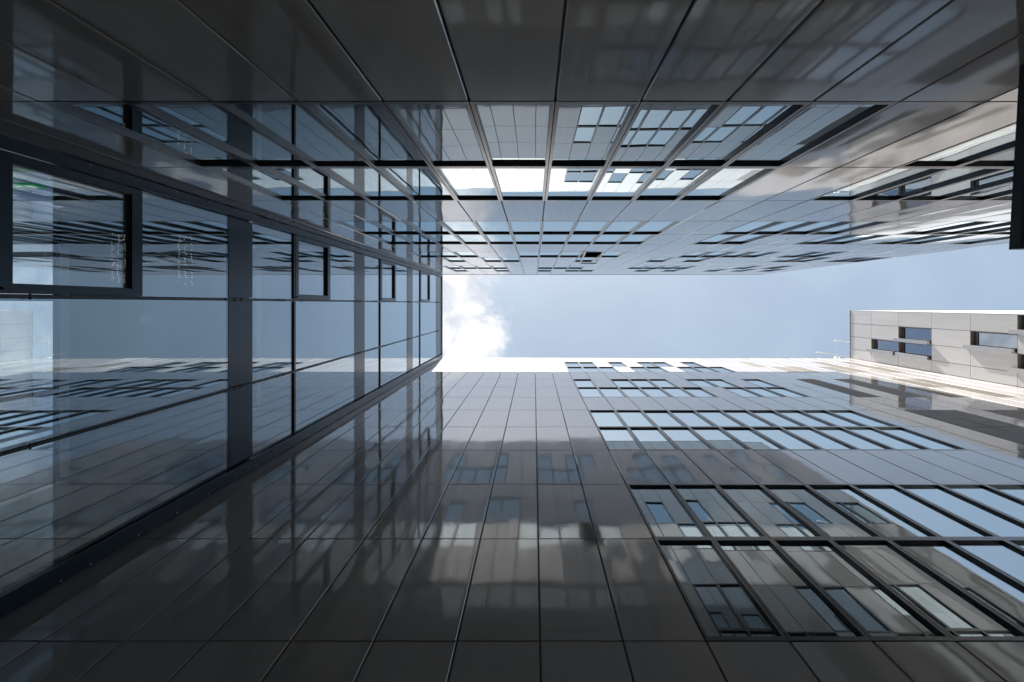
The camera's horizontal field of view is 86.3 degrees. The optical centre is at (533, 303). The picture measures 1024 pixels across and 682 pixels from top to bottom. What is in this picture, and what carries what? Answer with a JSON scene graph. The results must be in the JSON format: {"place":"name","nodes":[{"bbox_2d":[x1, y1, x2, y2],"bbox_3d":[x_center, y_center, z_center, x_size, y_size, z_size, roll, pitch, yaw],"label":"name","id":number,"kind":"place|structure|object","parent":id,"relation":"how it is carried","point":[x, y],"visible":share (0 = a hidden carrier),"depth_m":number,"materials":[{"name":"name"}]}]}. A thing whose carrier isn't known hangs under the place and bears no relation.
{"place":"outdoors","nodes":[
{"label":"outdoors","id":0,"kind":"place"},
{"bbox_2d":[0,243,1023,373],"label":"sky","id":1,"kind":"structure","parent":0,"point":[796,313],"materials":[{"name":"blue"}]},
{"bbox_2d":[849,310,1023,387],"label":"wing building","id":2,"kind":"structure","parent":0,"point":[985,345],"depth_m":22.62,"materials":[{"name":"beige concrete"}]},
{"bbox_2d":[866,339,898,354],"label":"window","id":3,"kind":"structure","parent":2,"relation":"in","point":[889,347],"depth_m":26.66,"materials":[{"name":"blue"}]},
{"bbox_2d":[893,326,931,344],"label":"window","id":4,"kind":"structure","parent":2,"relation":"in","point":[916,335],"depth_m":24.50,"materials":[{"name":"blue"}]},
{"bbox_2d":[894,342,931,359],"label":"window","id":5,"kind":"structure","parent":2,"relation":"in","point":[911,350],"depth_m":24.50,"materials":[{"name":"blue"}]},
{"bbox_2d":[963,331,1017,353],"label":"window","id":6,"kind":"structure","parent":2,"relation":"in","point":[979,340],"depth_m":20.31,"materials":[{"name":"grey"}]},
{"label":"ground","id":7,"kind":"structure","parent":0,"visible":0},
{"bbox_2d":[0,358,1023,681],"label":"office building","id":8,"kind":"structure","parent":7,"relation":"on","point":[648,520],"depth_m":6.82,"materials":[{"name":"grey metal"}]},
{"bbox_2d":[0,371,252,484],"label":"small windows","id":9,"kind":"structure","parent":8,"relation":"in","point":[17,427],"depth_m":13.46,"materials":[{"name":"blue"}]},
{"bbox_2d":[0,134,442,618],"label":"glazed bridge","id":10,"kind":"structure","parent":8,"relation":"attached to","point":[170,392],"depth_m":8.88,"materials":[{"name":"blue glass"}]},
{"bbox_2d":[577,387,603,396],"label":"window","id":11,"kind":"structure","parent":8,"relation":"in","point":[584,391],"depth_m":18.14,"materials":[{"name":"grey"}]},
{"bbox_2d":[589,410,626,426],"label":"window","id":12,"kind":"structure","parent":8,"relation":"in","point":[601,418],"depth_m":13.99,"materials":[{"name":"grey"}]},
{"bbox_2d":[597,387,626,396],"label":"window","id":13,"kind":"structure","parent":8,"relation":"in","point":[606,391],"depth_m":18.15,"materials":[{"name":"grey"}]},
{"bbox_2d":[597,427,643,449],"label":"window","id":14,"kind":"structure","parent":8,"relation":"in","point":[614,438],"depth_m":11.87,"materials":[{"name":"grey"}]},
{"bbox_2d":[618,387,649,396],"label":"window","id":15,"kind":"structure","parent":8,"relation":"in","point":[628,391],"depth_m":18.16,"materials":[{"name":"grey"}]},
{"bbox_2d":[615,410,656,426],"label":"window","id":16,"kind":"structure","parent":8,"relation":"in","point":[631,418],"depth_m":13.99,"materials":[{"name":"grey"}]},
{"bbox_2d":[628,427,679,450],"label":"window","id":17,"kind":"structure","parent":8,"relation":"in","point":[650,438],"depth_m":11.87,"materials":[{"name":"grey"}]},
{"bbox_2d":[639,387,672,396],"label":"window","id":18,"kind":"structure","parent":8,"relation":"in","point":[651,391],"depth_m":18.16,"materials":[{"name":"grey"}]},
{"bbox_2d":[641,410,687,426],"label":"window","id":19,"kind":"structure","parent":8,"relation":"in","point":[661,418],"depth_m":13.99,"materials":[{"name":"grey"}]},
{"bbox_2d":[627,484,711,540],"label":"window","id":20,"kind":"structure","parent":8,"relation":"in","point":[666,516],"depth_m":7.69,"materials":[{"name":"grey glass"}]},
{"bbox_2d":[658,427,715,450],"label":"window","id":21,"kind":"structure","parent":8,"relation":"in","point":[684,438],"depth_m":11.87,"materials":[{"name":"grey"}]},
{"bbox_2d":[668,410,717,426],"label":"window","id":22,"kind":"structure","parent":8,"relation":"in","point":[690,418],"depth_m":13.99,"materials":[{"name":"grey"}]},
{"bbox_2d":[680,387,718,396],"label":"window","id":23,"kind":"structure","parent":8,"relation":"in","point":[696,391],"depth_m":18.18,"materials":[{"name":"grey"}]},
{"bbox_2d":[671,484,769,538],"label":"window","id":24,"kind":"structure","parent":8,"relation":"in","point":[721,518],"depth_m":7.68,"materials":[{"name":"grey"}]},
{"bbox_2d":[689,427,751,450],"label":"window","id":25,"kind":"structure","parent":8,"relation":"in","point":[716,437],"depth_m":11.87,"materials":[{"name":"grey"}]},
{"bbox_2d":[694,410,747,426],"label":"window","id":26,"kind":"structure","parent":8,"relation":"in","point":[719,418],"depth_m":13.99,"materials":[{"name":"grey"}]},
{"bbox_2d":[655,539,788,644],"bbox_3d":[1.852,2.951,5.754,0.712,2.053,0.066,0,-90,0],"label":"window","id":27,"kind":"structure","parent":8,"relation":"in","point":[723,607],"depth_m":5.52,"materials":[{"name":"grey"}]},
{"bbox_2d":[721,387,764,396],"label":"window","id":28,"kind":"structure","parent":8,"relation":"in","point":[740,391],"depth_m":18.15,"materials":[{"name":"grey"}]},
{"bbox_2d":[720,410,778,426],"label":"window","id":29,"kind":"structure","parent":8,"relation":"in","point":[745,417],"depth_m":13.99,"materials":[{"name":"grey"}]},
{"bbox_2d":[719,427,787,450],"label":"window","id":30,"kind":"structure","parent":8,"relation":"in","point":[751,438],"depth_m":11.88,"materials":[{"name":"grey"}]},
{"bbox_2d":[742,387,787,396],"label":"window","id":31,"kind":"structure","parent":8,"relation":"in","point":[765,392],"depth_m":18.14,"materials":[{"name":"grey"}]},
{"bbox_2d":[716,484,827,538],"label":"window","id":32,"kind":"structure","parent":8,"relation":"in","point":[771,515],"depth_m":7.69,"materials":[{"name":"grey"}]},
{"bbox_2d":[747,410,808,426],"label":"window","id":33,"kind":"structure","parent":8,"relation":"in","point":[776,418],"depth_m":13.99,"materials":[{"name":"grey"}]},
{"bbox_2d":[750,427,823,450],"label":"window","id":34,"kind":"structure","parent":8,"relation":"in","point":[779,435],"depth_m":11.88,"materials":[{"name":"grey"}]},
{"bbox_2d":[763,387,810,396],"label":"window","id":35,"kind":"structure","parent":8,"relation":"in","point":[781,390],"depth_m":18.15,"materials":[{"name":"grey"}]},
{"bbox_2d":[712,539,871,643],"bbox_3d":[2.572,2.951,5.754,0.712,2.053,0.066,0,-90,0],"label":"window","id":36,"kind":"structure","parent":8,"relation":"in","point":[802,611],"depth_m":5.53,"materials":[{"name":"grey glass"}]},
{"bbox_2d":[773,410,838,426],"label":"window","id":37,"kind":"structure","parent":8,"relation":"in","point":[804,418],"depth_m":13.94,"materials":[{"name":"grey"}]},
{"bbox_2d":[781,427,859,449],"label":"window","id":38,"kind":"structure","parent":8,"relation":"in","point":[824,441],"depth_m":11.87,"materials":[{"name":"grey"}]},
{"bbox_2d":[760,484,885,538],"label":"window","id":39,"kind":"structure","parent":8,"relation":"in","point":[830,520],"depth_m":7.69,"materials":[{"name":"grey"}]},
{"bbox_2d":[799,410,869,426],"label":"window","id":40,"kind":"structure","parent":8,"relation":"in","point":[835,419],"depth_m":13.99,"materials":[{"name":"grey"}]},
{"bbox_2d":[811,427,895,449],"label":"window","id":41,"kind":"structure","parent":8,"relation":"in","point":[856,440],"depth_m":11.87,"materials":[{"name":"grey"}]},
{"bbox_2d":[771,539,954,642],"bbox_3d":[3.292,2.951,5.754,0.712,2.053,0.066,0,-90,0],"label":"window","id":42,"kind":"structure","parent":8,"relation":"in","point":[884,616],"depth_m":5.53,"materials":[{"name":"grey glass"}]},
{"bbox_2d":[826,410,899,426],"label":"window","id":43,"kind":"structure","parent":8,"relation":"in","point":[852,415],"depth_m":13.95,"materials":[{"name":"grey"}]},
{"bbox_2d":[805,484,943,538],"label":"window","id":44,"kind":"structure","parent":8,"relation":"in","point":[890,524],"depth_m":7.69,"materials":[{"name":"grey"}]},
{"bbox_2d":[842,427,931,449],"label":"window","id":45,"kind":"structure","parent":8,"relation":"in","point":[895,442],"depth_m":11.87,"materials":[{"name":"grey"}]},
{"bbox_2d":[872,427,967,449],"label":"window","id":46,"kind":"structure","parent":8,"relation":"in","point":[932,443],"depth_m":11.87,"materials":[{"name":"grey"}]},
{"bbox_2d":[849,484,1001,538],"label":"window","id":47,"kind":"structure","parent":8,"relation":"in","point":[939,521],"depth_m":7.68,"materials":[{"name":"grey"}]},
{"bbox_2d":[829,539,1023,642],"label":"window","id":48,"kind":"structure","parent":8,"relation":"in","point":[961,616],"depth_m":5.54,"materials":[{"name":"grey"}]},
{"bbox_2d":[887,539,1023,630],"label":"window","id":49,"kind":"structure","parent":8,"relation":"in","point":[1003,594],"depth_m":5.94,"materials":[{"name":"grey glass"}]},
{"bbox_2d":[894,484,1023,538],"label":"window","id":50,"kind":"structure","parent":8,"relation":"in","point":[993,521],"depth_m":7.79,"materials":[{"name":"grey"}]},
{"bbox_2d":[939,484,1023,521],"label":"window","id":51,"kind":"structure","parent":8,"relation":"in","point":[1009,505],"depth_m":8.27,"materials":[{"name":"grey"}]},
{"bbox_2d":[945,539,1023,583],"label":"window","id":52,"kind":"structure","parent":8,"relation":"in","point":[1002,555],"depth_m":6.45,"materials":[{"name":"grey"}]},
{"bbox_2d":[983,484,1023,500],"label":"window","id":53,"kind":"structure","parent":8,"relation":"in","point":[1015,490],"depth_m":8.69,"materials":[{"name":"grey"}]},
{"bbox_2d":[0,0,1023,274],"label":"office building","id":54,"kind":"structure","parent":7,"relation":"on","point":[604,136],"depth_m":4.83,"materials":[{"name":"silver metal"}]},
{"bbox_2d":[39,100,255,166],"bbox_3d":[-3.524,-1.606,5.282,0.663,2.053,0.066,0,-90,0],"label":"window","id":55,"kind":"structure","parent":54,"relation":"in","point":[122,118],"depth_m":5.08,"materials":[{"name":"grey"}]},
{"bbox_2d":[125,99,314,166],"bbox_3d":[-2.854,-1.606,5.282,0.663,2.053,0.066,0,-90,0],"label":"window","id":56,"kind":"structure","parent":54,"relation":"in","point":[207,121],"depth_m":5.08,"materials":[{"name":"grey"}]},
{"bbox_2d":[200,167,324,200],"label":"window","id":57,"kind":"structure","parent":54,"relation":"in","point":[255,178],"depth_m":7.26,"materials":[{"name":"grey"}]},
{"bbox_2d":[211,100,372,166],"bbox_3d":[-2.183,-1.606,5.282,0.663,2.053,0.066,0,-90,0],"label":"window","id":58,"kind":"structure","parent":54,"relation":"in","point":[287,123],"depth_m":5.07,"materials":[{"name":"grey"}]},
{"bbox_2d":[258,167,368,200],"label":"window","id":59,"kind":"structure","parent":54,"relation":"in","point":[312,180],"depth_m":7.26,"materials":[{"name":"blue"}]},
{"bbox_2d":[333,220,393,234],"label":"window","id":60,"kind":"structure","parent":54,"relation":"in","point":[364,227],"depth_m":11.54,"materials":[{"name":"blue"}]},
{"bbox_2d":[297,98,431,166],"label":"window","id":61,"kind":"structure","parent":54,"relation":"in","point":[369,128],"depth_m":5.08,"materials":[{"name":"blue"}]},
{"bbox_2d":[316,167,412,200],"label":"window","id":62,"kind":"structure","parent":54,"relation":"in","point":[368,182],"depth_m":7.25,"materials":[{"name":"blue"}]},
{"bbox_2d":[13,221,726,271],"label":"small windows","id":63,"kind":"structure","parent":54,"relation":"in","point":[24,232],"depth_m":17.14,"materials":[{"name":"blue"}]},
{"bbox_2d":[367,235,411,243],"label":"window","id":64,"kind":"structure","parent":54,"relation":"in","point":[389,239],"depth_m":13.69,"materials":[{"name":"blue"}]},
{"bbox_2d":[368,220,423,234],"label":"window","id":65,"kind":"structure","parent":54,"relation":"in","point":[394,227],"depth_m":11.55,"materials":[{"name":"blue"}]},
{"bbox_2d":[375,167,456,200],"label":"window","id":66,"kind":"structure","parent":54,"relation":"in","point":[418,183],"depth_m":7.27,"materials":[{"name":"blue"}]},
{"bbox_2d":[396,235,437,243],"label":"window","id":67,"kind":"structure","parent":54,"relation":"in","point":[414,239],"depth_m":13.70,"materials":[{"name":"blue"}]},
{"bbox_2d":[403,221,452,234],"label":"window","id":68,"kind":"structure","parent":54,"relation":"in","point":[424,227],"depth_m":11.55,"materials":[{"name":"blue"}]},
{"bbox_2d":[384,97,489,166],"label":"window","id":69,"kind":"structure","parent":54,"relation":"in","point":[447,134],"depth_m":5.07,"materials":[{"name":"grey"}]},
{"bbox_2d":[425,235,463,243],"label":"window","id":70,"kind":"structure","parent":54,"relation":"in","point":[440,239],"depth_m":13.73,"materials":[{"name":"blue"}]},
{"bbox_2d":[438,220,481,234],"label":"window","id":71,"kind":"structure","parent":54,"relation":"in","point":[455,227],"depth_m":11.56,"materials":[{"name":"blue"}]},
{"bbox_2d":[433,167,500,200],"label":"window","id":72,"kind":"structure","parent":54,"relation":"in","point":[465,183],"depth_m":7.26,"materials":[{"name":"grey"}]},
{"bbox_2d":[454,235,488,243],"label":"window","id":73,"kind":"structure","parent":54,"relation":"in","point":[466,239],"depth_m":13.70,"materials":[{"name":"blue"}]},
{"bbox_2d":[473,219,511,234],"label":"window","id":74,"kind":"structure","parent":54,"relation":"in","point":[485,227],"depth_m":11.54,"materials":[{"name":"blue"}]},
{"bbox_2d":[483,235,514,243],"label":"window","id":75,"kind":"structure","parent":54,"relation":"in","point":[492,239],"depth_m":13.71,"materials":[{"name":"blue"}]},
{"bbox_2d":[470,97,554,166],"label":"window","id":76,"kind":"structure","parent":54,"relation":"in","point":[512,133],"depth_m":5.08,"materials":[{"name":"grey"}]},
{"bbox_2d":[491,167,547,200],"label":"window","id":77,"kind":"structure","parent":54,"relation":"in","point":[512,183],"depth_m":7.25,"materials":[{"name":"grey"}]},
{"bbox_2d":[508,221,541,234],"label":"window","id":78,"kind":"structure","parent":54,"relation":"in","point":[516,227],"depth_m":11.54,"materials":[{"name":"blue"}]},
{"bbox_2d":[512,235,540,243],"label":"window","id":79,"kind":"structure","parent":54,"relation":"in","point":[518,239],"depth_m":13.71,"materials":[{"name":"blue"}]},
{"bbox_2d":[540,235,569,243],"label":"window","id":80,"kind":"structure","parent":54,"relation":"in","point":[545,239],"depth_m":13.71,"materials":[{"name":"blue"}]},
{"bbox_2d":[541,221,576,234],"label":"window","id":81,"kind":"structure","parent":54,"relation":"in","point":[548,227],"depth_m":11.54,"materials":[{"name":"blue"}]},
{"bbox_2d":[545,163,605,200],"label":"window","id":82,"kind":"structure","parent":54,"relation":"in","point":[563,183],"depth_m":7.25,"materials":[{"name":"grey"}]},
{"bbox_2d":[566,235,598,243],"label":"window","id":83,"kind":"structure","parent":54,"relation":"in","point":[573,239],"depth_m":13.70,"materials":[{"name":"blue"}]},
{"bbox_2d":[571,221,611,234],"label":"window","id":84,"kind":"structure","parent":54,"relation":"in","point":[581,227],"depth_m":11.56,"materials":[{"name":"blue"}]},
{"bbox_2d":[549,97,640,166],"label":"window","id":85,"kind":"structure","parent":54,"relation":"in","point":[584,133],"depth_m":5.08,"materials":[{"name":"grey"}]},
{"bbox_2d":[591,235,627,243],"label":"window","id":86,"kind":"structure","parent":54,"relation":"in","point":[601,239],"depth_m":13.69,"materials":[{"name":"blue"}]},
{"bbox_2d":[600,221,646,234],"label":"window","id":87,"kind":"structure","parent":54,"relation":"in","point":[616,227],"depth_m":11.54,"materials":[{"name":"blue"}]},
{"bbox_2d":[589,167,663,200],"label":"window","id":88,"kind":"structure","parent":54,"relation":"in","point":[615,183],"depth_m":7.25,"materials":[{"name":"grey"}]},
{"bbox_2d":[617,235,656,243],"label":"window","id":89,"kind":"structure","parent":54,"relation":"in","point":[630,239],"depth_m":13.71,"materials":[{"name":"blue"}]},
{"bbox_2d":[630,220,681,234],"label":"window","id":90,"kind":"structure","parent":54,"relation":"in","point":[650,227],"depth_m":11.54,"materials":[{"name":"blue"}]},
{"bbox_2d":[607,98,726,166],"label":"window","id":91,"kind":"structure","parent":54,"relation":"in","point":[657,131],"depth_m":5.07,"materials":[{"name":"blue glass"}]},
{"bbox_2d":[633,167,721,200],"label":"window","id":92,"kind":"structure","parent":54,"relation":"in","point":[671,183],"depth_m":7.26,"materials":[{"name":"grey"}]},
{"bbox_2d":[694,234,743,243],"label":"window","id":93,"kind":"structure","parent":54,"relation":"in","point":[717,239],"depth_m":13.65,"materials":[{"name":"blue"}]},
{"bbox_2d":[676,167,779,200],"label":"window","id":94,"kind":"structure","parent":54,"relation":"in","point":[726,181],"depth_m":7.26,"materials":[{"name":"grey"}]},
{"bbox_2d":[665,98,812,166],"bbox_3d":[1.842,-1.606,5.282,0.663,2.053,0.066,0,-90,0],"label":"window","id":95,"kind":"structure","parent":54,"relation":"in","point":[736,126],"depth_m":5.08,"materials":[{"name":"blue glass"}]},
{"bbox_2d":[720,235,772,243],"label":"window","id":96,"kind":"structure","parent":54,"relation":"in","point":[744,239],"depth_m":13.61,"materials":[{"name":"blue"}]},
{"bbox_2d":[718,221,787,234],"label":"window","id":97,"kind":"structure","parent":54,"relation":"in","point":[754,226],"depth_m":11.53,"materials":[{"name":"blue"}]},
{"bbox_2d":[747,221,822,234],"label":"window","id":98,"kind":"structure","parent":54,"relation":"in","point":[790,225],"depth_m":11.55,"materials":[{"name":"blue"}]},
{"bbox_2d":[723,99,898,166],"bbox_3d":[2.513,-1.606,5.282,0.663,2.053,0.066,0,-90,0],"label":"window","id":99,"kind":"structure","parent":54,"relation":"in","point":[819,122],"depth_m":5.08,"materials":[{"name":"grey"}]},
{"bbox_2d":[777,221,857,234],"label":"window","id":100,"kind":"structure","parent":54,"relation":"in","point":[824,225],"depth_m":11.55,"materials":[{"name":"blue"}]},
{"bbox_2d":[796,235,859,243],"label":"window","id":101,"kind":"structure","parent":54,"relation":"in","point":[831,238],"depth_m":13.61,"materials":[{"name":"blue"}]},
{"bbox_2d":[806,221,892,234],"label":"window","id":102,"kind":"structure","parent":54,"relation":"in","point":[860,224],"depth_m":11.54,"materials":[{"name":"grey"}]},
{"bbox_2d":[822,234,889,243],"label":"window","id":103,"kind":"structure","parent":54,"relation":"in","point":[862,237],"depth_m":13.60,"materials":[{"name":"grey"}]},
{"bbox_2d":[808,167,953,200],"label":"window","id":104,"kind":"structure","parent":54,"relation":"in","point":[896,176],"depth_m":7.25,"materials":[{"name":"grey"}]},
{"bbox_2d":[872,235,947,243],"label":"window","id":105,"kind":"structure","parent":54,"relation":"in","point":[920,237],"depth_m":13.61,"materials":[{"name":"grey"}]},
{"bbox_2d":[852,167,1011,200],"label":"window","id":106,"kind":"structure","parent":54,"relation":"in","point":[954,175],"depth_m":7.26,"materials":[{"name":"grey"}]},
{"bbox_2d":[899,235,976,243],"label":"window","id":107,"kind":"structure","parent":54,"relation":"in","point":[949,237],"depth_m":13.60,"materials":[{"name":"grey"}]},
{"bbox_2d":[894,221,997,234],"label":"window","id":108,"kind":"structure","parent":54,"relation":"in","point":[962,224],"depth_m":11.53,"materials":[{"name":"grey"}]},
{"bbox_2d":[896,167,1013,200],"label":"window","id":109,"kind":"structure","parent":54,"relation":"in","point":[1005,176],"depth_m":7.50,"materials":[{"name":"grey"}]},
{"bbox_2d":[897,122,1015,166],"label":"window","id":110,"kind":"structure","parent":54,"relation":"in","point":[1002,139],"depth_m":5.69,"materials":[{"name":"grey"}]},
{"bbox_2d":[924,221,1009,234],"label":"window","id":111,"kind":"structure","parent":54,"relation":"in","point":[1000,223],"depth_m":11.65,"materials":[{"name":"grey"}]},
{"bbox_2d":[940,182,1012,200],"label":"window","id":112,"kind":"structure","parent":54,"relation":"in","point":[1005,189],"depth_m":8.01,"materials":[{"name":"grey"}]},
{"bbox_2d":[954,225,1009,234],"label":"window","id":113,"kind":"structure","parent":54,"relation":"in","point":[1004,228],"depth_m":12.06,"materials":[{"name":"grey"}]},
{"bbox_2d":[957,148,1014,166],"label":"window","id":114,"kind":"structure","parent":54,"relation":"in","point":[1006,158],"depth_m":6.18,"materials":[{"name":"grey"}]},
{"bbox_2d":[1009,63,1023,249],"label":"canopy","id":115,"kind":"object","parent":54,"relation":"attached to","point":[1016,240],"visible":1,"depth_m":3.56,"materials":[{"name":"black"}]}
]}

